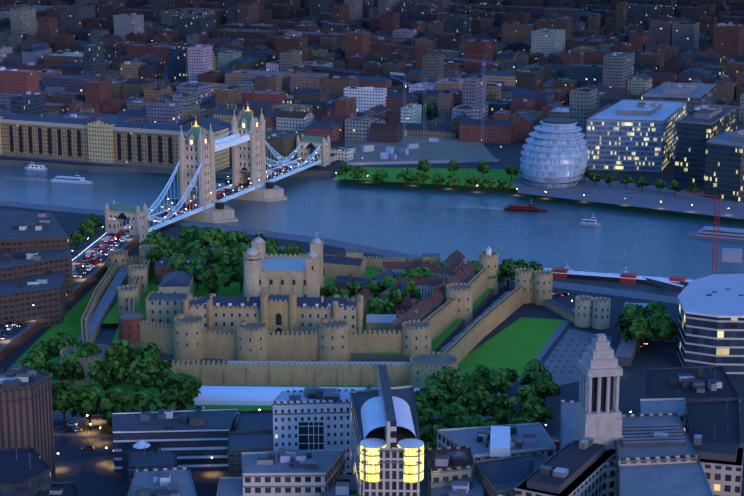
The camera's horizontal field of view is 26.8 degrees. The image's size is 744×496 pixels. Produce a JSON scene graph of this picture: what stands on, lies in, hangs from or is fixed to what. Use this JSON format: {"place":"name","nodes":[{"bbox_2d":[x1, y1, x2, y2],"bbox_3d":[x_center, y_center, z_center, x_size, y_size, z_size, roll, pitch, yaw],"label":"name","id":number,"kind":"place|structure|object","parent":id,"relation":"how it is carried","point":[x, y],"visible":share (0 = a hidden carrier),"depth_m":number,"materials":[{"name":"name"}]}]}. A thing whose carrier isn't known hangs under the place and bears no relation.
{"place":"outdoors","nodes":[
{"label":"outdoors","id":0,"kind":"place"},
{"bbox_2d":[60,231,610,387],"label":"tower of london","id":1,"kind":"structure","parent":0,"point":[278,321],"depth_m":775.34,"materials":[{"name":"stone"}]},
{"bbox_2d":[13,41,700,454],"bbox_3d":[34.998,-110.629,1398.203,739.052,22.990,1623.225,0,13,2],"label":"trees","id":2,"kind":"object","parent":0,"point":[459,393],"visible":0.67,"depth_m":710.36,"materials":[{"name":"green plant"}]},
{"bbox_2d":[0,40,728,474],"bbox_3d":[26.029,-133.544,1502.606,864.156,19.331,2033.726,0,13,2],"label":"cars","id":3,"kind":"object","parent":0,"point":[102,250],"visible":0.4,"depth_m":941.70,"materials":[{"name":"multicoloured metal"}]},
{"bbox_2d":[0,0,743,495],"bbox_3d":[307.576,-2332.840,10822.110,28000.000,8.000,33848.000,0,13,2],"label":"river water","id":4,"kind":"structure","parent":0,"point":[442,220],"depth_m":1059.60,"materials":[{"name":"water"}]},
{"bbox_2d":[71,106,355,258],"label":"bridge","id":5,"kind":"structure","parent":4,"relation":"on","point":[245,140],"depth_m":1090.38,"materials":[{"name":"stone"}]},
{"bbox_2d":[24,162,743,273],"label":"boats","id":6,"kind":"object","parent":4,"relation":"on","point":[714,233],"visible":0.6,"depth_m":1035.14,"materials":[{"name":"grey"}]},
{"bbox_2d":[0,0,743,143],"bbox_3d":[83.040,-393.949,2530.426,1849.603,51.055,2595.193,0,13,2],"label":"city","id":7,"kind":"object","parent":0,"point":[603,53],"visible":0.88,"depth_m":1886.79,"materials":[{"name":"brick"}]},
{"bbox_2d":[0,209,743,495],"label":"buildings","id":8,"kind":"structure","parent":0,"point":[679,434],"depth_m":554.45,"materials":[{"name":"concrete"}]},
{"bbox_2d":[0,201,743,462],"bbox_3d":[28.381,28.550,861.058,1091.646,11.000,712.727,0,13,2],"label":"ground","id":9,"kind":"structure","parent":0,"point":[519,344],"depth_m":785.73,"materials":[{"name":"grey plant"}]},
{"bbox_2d":[0,40,743,218],"bbox_3d":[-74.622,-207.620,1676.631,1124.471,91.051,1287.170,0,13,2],"label":"riverside buildings","id":10,"kind":"structure","parent":0,"point":[693,132],"depth_m":1256.34,"materials":[{"name":"concrete"}]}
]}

